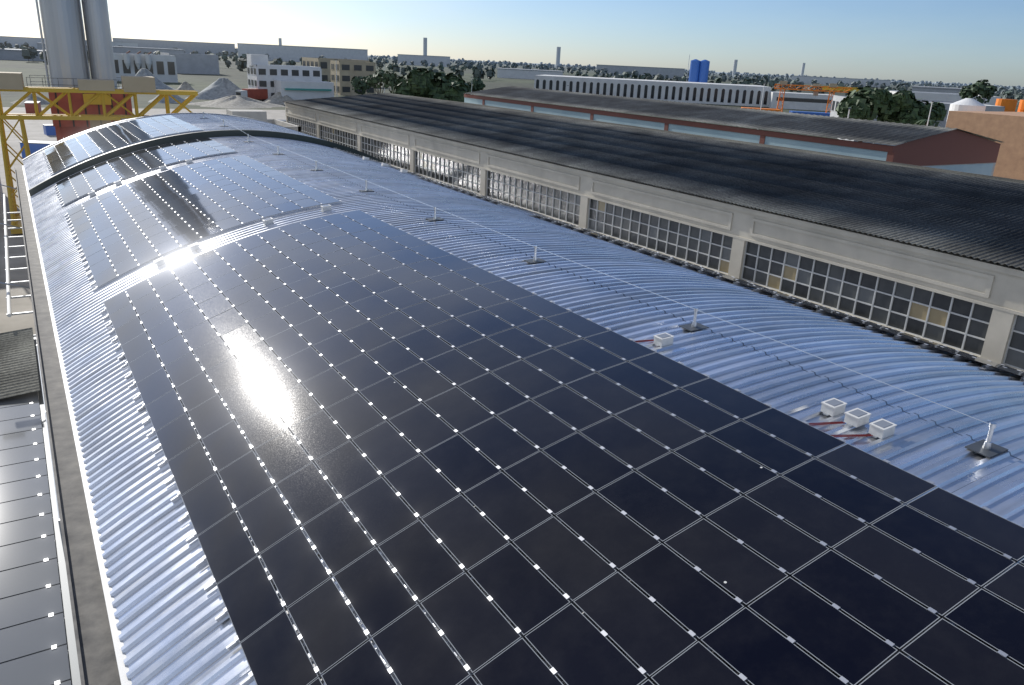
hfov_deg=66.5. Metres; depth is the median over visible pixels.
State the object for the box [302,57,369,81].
building
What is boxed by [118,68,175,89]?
stock pile
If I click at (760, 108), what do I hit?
lamp posts
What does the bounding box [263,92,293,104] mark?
yard pile
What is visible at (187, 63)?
warehouse
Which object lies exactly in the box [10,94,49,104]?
yard pile
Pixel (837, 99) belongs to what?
ground
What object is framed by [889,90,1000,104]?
flat hall
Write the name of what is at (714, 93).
industrial building
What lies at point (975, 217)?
neighbour shed roof
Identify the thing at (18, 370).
dark canopy roof
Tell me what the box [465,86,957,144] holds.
shed roof
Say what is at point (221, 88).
stock pile
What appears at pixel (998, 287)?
neighbour shed walls
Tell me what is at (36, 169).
vault roof sheet
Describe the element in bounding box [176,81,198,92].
stock pile
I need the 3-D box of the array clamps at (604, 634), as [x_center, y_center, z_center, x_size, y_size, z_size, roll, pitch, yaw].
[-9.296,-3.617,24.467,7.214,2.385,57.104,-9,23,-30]
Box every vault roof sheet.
[23,113,322,189]
[30,136,1023,684]
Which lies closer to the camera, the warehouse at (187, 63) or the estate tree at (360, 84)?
the estate tree at (360, 84)
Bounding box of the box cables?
[635,339,872,436]
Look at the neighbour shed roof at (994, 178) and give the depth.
42.41 m
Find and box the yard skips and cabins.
[19,101,285,157]
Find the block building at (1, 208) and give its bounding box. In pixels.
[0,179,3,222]
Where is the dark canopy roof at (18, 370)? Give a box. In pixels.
[0,328,39,398]
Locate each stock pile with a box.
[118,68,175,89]
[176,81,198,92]
[185,77,240,99]
[187,95,284,108]
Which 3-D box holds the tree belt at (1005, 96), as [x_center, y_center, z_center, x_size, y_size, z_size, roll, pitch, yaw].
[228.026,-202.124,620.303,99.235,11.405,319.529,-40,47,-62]
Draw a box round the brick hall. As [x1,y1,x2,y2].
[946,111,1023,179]
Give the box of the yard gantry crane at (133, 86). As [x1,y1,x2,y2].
[0,72,197,233]
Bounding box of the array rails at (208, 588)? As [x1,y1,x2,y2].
[42,118,1013,684]
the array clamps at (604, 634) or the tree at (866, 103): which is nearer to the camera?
the array clamps at (604, 634)
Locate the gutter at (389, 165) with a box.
[334,147,443,182]
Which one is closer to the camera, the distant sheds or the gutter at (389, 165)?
the gutter at (389, 165)
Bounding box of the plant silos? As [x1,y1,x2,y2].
[35,0,117,88]
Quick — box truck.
[236,89,267,101]
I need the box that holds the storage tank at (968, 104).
[945,98,985,126]
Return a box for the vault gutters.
[14,166,131,684]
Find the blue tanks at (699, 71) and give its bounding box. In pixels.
[686,55,709,82]
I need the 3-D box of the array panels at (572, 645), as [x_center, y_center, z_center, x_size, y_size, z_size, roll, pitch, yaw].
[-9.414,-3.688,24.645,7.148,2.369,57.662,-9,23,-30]
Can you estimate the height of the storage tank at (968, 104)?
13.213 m
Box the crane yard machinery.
[741,107,829,116]
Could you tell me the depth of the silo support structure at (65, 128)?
70.11 m
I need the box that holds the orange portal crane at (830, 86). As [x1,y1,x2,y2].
[774,81,852,112]
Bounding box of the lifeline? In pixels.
[203,112,1007,457]
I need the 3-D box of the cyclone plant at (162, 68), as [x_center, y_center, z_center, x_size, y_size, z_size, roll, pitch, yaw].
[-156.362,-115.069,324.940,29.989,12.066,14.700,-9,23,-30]
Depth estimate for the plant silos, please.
69.44 m
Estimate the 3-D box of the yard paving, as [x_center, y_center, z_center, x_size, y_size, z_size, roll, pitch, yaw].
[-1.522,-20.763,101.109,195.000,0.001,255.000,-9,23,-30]
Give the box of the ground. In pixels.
[0,48,1023,138]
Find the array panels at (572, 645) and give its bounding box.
[44,115,1023,684]
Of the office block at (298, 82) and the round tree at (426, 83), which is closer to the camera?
the round tree at (426, 83)
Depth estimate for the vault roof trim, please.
40.55 m
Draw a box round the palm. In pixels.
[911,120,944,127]
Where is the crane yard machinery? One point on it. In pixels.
(811, 113)
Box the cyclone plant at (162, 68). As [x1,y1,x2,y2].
[113,50,177,82]
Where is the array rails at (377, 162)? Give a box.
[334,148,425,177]
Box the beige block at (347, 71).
[330,60,375,95]
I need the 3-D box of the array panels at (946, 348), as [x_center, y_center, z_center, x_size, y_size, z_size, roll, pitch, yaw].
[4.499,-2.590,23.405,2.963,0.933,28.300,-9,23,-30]
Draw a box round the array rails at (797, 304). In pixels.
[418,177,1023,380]
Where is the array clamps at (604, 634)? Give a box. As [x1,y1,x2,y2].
[44,116,1011,683]
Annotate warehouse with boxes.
[160,52,219,74]
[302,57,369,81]
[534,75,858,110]
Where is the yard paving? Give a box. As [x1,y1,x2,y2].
[0,107,285,396]
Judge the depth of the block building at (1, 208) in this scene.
67.61 m
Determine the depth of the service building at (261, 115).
60.88 m
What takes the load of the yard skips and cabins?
on the yard paving
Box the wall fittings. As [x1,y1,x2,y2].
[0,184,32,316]
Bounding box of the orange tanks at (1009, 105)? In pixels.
[995,99,1023,111]
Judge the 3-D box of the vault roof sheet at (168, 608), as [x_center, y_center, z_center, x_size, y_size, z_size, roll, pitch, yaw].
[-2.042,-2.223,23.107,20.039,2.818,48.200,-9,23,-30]
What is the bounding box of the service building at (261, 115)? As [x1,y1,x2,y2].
[121,109,300,131]
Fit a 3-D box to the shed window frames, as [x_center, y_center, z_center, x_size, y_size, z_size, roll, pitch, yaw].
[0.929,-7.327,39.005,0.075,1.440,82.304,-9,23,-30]
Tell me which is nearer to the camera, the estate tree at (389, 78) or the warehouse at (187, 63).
the estate tree at (389, 78)
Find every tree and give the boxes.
[350,76,373,94]
[365,69,387,93]
[376,62,384,68]
[381,70,399,92]
[392,68,467,101]
[467,77,485,92]
[835,86,899,141]
[883,90,946,142]
[959,79,996,103]
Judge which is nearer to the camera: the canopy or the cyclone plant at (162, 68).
the canopy
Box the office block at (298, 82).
[247,54,333,100]
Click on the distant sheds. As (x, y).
(280, 50)
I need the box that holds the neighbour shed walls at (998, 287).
[284,103,1023,370]
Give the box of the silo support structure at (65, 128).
[26,75,132,140]
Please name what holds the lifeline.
on the vault
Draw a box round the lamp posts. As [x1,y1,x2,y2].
[334,59,933,139]
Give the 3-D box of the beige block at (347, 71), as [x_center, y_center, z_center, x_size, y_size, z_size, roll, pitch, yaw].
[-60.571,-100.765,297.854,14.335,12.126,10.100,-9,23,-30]
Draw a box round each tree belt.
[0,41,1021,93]
[0,45,495,79]
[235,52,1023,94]
[600,74,1023,103]
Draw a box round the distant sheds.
[0,36,961,92]
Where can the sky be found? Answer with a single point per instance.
(956, 41)
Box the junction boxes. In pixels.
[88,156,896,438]
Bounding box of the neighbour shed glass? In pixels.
[288,116,1023,368]
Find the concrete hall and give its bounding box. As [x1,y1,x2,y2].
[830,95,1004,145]
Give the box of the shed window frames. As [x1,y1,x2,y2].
[289,117,1023,369]
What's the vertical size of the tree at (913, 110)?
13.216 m
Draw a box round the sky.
[0,0,1023,86]
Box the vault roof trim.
[22,113,389,196]
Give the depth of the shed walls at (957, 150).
48.54 m
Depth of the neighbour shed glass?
26.96 m
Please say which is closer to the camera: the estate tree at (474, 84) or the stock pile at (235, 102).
the stock pile at (235, 102)
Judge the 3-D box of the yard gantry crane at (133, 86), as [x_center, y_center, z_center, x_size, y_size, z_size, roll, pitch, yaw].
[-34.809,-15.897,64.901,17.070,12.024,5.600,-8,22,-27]
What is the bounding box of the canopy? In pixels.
[0,334,80,684]
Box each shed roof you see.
[283,93,1023,269]
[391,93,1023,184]
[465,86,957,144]
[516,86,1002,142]
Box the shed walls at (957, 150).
[464,94,1000,175]
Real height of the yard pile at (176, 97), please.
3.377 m
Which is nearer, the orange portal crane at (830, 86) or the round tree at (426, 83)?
the round tree at (426, 83)
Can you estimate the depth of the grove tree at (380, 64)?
676.46 m
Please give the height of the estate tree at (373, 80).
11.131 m
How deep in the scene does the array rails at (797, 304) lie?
20.03 m
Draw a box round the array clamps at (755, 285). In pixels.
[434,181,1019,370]
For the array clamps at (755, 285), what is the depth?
19.15 m
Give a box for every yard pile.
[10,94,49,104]
[149,89,192,102]
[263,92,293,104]
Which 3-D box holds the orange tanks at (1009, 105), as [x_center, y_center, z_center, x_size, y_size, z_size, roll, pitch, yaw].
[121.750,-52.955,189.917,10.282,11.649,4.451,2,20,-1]
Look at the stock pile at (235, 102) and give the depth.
209.40 m
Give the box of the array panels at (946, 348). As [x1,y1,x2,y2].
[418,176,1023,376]
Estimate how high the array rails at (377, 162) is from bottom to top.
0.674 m

